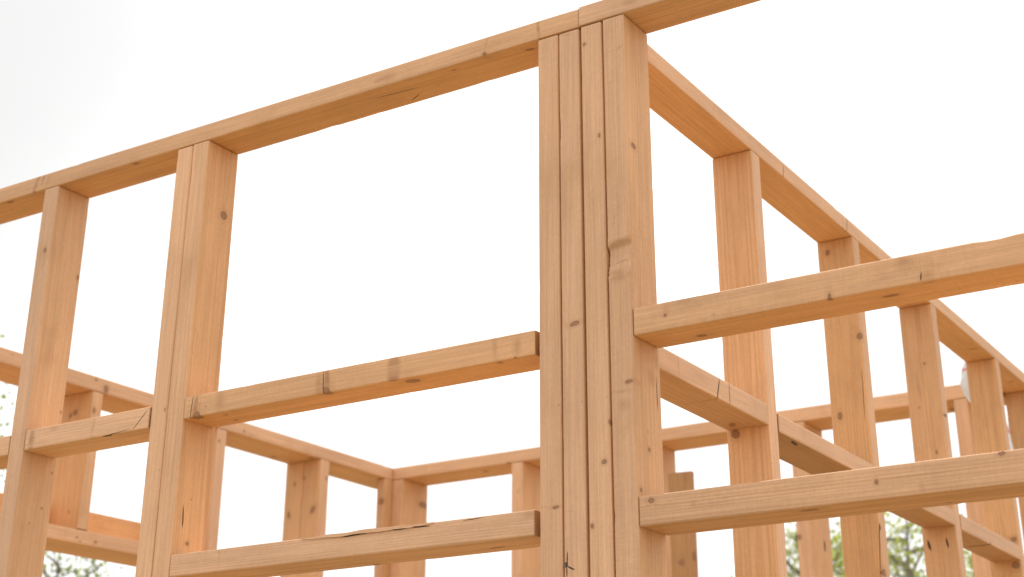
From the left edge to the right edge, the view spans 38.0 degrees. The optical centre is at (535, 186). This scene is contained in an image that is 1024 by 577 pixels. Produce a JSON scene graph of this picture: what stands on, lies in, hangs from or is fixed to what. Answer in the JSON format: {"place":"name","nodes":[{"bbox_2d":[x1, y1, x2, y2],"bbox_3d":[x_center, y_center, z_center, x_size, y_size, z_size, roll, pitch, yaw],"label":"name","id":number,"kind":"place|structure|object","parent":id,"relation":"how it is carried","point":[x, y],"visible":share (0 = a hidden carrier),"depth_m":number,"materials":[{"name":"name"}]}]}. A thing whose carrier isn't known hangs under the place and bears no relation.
{"place":"outdoors","nodes":[
{"label":"outdoors","id":0,"kind":"place"},
{"bbox_2d":[0,0,1023,576],"label":"sky","id":1,"kind":"structure","parent":0,"point":[412,228],"materials":[{"name":"white"}]},
{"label":"deck","id":2,"kind":"structure","parent":0,"visible":0},
{"bbox_2d":[0,347,392,576],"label":"wall frame","id":3,"kind":"object","parent":2,"relation":"on","point":[76,527],"visible":0.59,"depth_m":5.12,"materials":[{"name":"brown wood"}]},
{"bbox_2d":[0,0,1023,576],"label":"wall frame","id":4,"kind":"object","parent":2,"relation":"on","point":[610,326],"visible":1,"depth_m":2.61,"materials":[{"name":"wood"}]},
{"bbox_2d":[668,471,697,576],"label":"loose board","id":5,"kind":"object","parent":2,"relation":"on","point":[684,559],"visible":0.7,"depth_m":5.24,"materials":[{"name":"brown wood"}]},
{"bbox_2d":[390,384,1005,576],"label":"wall frame","id":6,"kind":"object","parent":2,"relation":"on","point":[412,483],"visible":0.53,"depth_m":5.61,"materials":[{"name":"brown wood"}]},
{"bbox_2d":[647,44,1023,576],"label":"wall frame","id":7,"kind":"object","parent":2,"relation":"on","point":[750,173],"visible":0.81,"depth_m":3.39,"materials":[{"name":"brown wood"}]},
{"bbox_2d":[960,362,1012,449],"bbox_3d":[1.422,0.711,4.701,0.142,0.351,0.088,-14,-27,29],"label":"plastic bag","id":8,"kind":"object","parent":7,"relation":"hanging from","point":[964,383],"visible":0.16,"depth_m":4.73,"materials":[{"name":"white plastic"}]},
{"bbox_3d":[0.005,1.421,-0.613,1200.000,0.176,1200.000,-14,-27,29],"label":"ground","id":9,"kind":"structure","parent":0,"visible":0},
{"bbox_2d":[0,335,13,491],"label":"leafy tree","id":10,"kind":"object","parent":9,"relation":"on","point":[3,396],"visible":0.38,"depth_m":12.33,"materials":[{"name":"green plant"}]},
{"bbox_2d":[42,550,121,576],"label":"leafy tree","id":11,"kind":"object","parent":9,"relation":"on","point":[58,569],"visible":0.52,"depth_m":14.06,"materials":[{"name":"green plant"}]},
{"bbox_2d":[726,522,842,576],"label":"leafy tree","id":12,"kind":"object","parent":9,"relation":"on","point":[793,569],"visible":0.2,"depth_m":17.25,"materials":[{"name":"green plant"}]},
{"bbox_2d":[795,506,973,576],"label":"leafy tree","id":13,"kind":"object","parent":9,"relation":"on","point":[895,559],"visible":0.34,"depth_m":15.09,"materials":[{"name":"green plant"}]},
{"bbox_2d":[910,556,972,576],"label":"leafy tree","id":14,"kind":"object","parent":9,"relation":"on","point":[969,562],"visible":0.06,"depth_m":15.96,"materials":[{"name":"green plant"}]}
]}

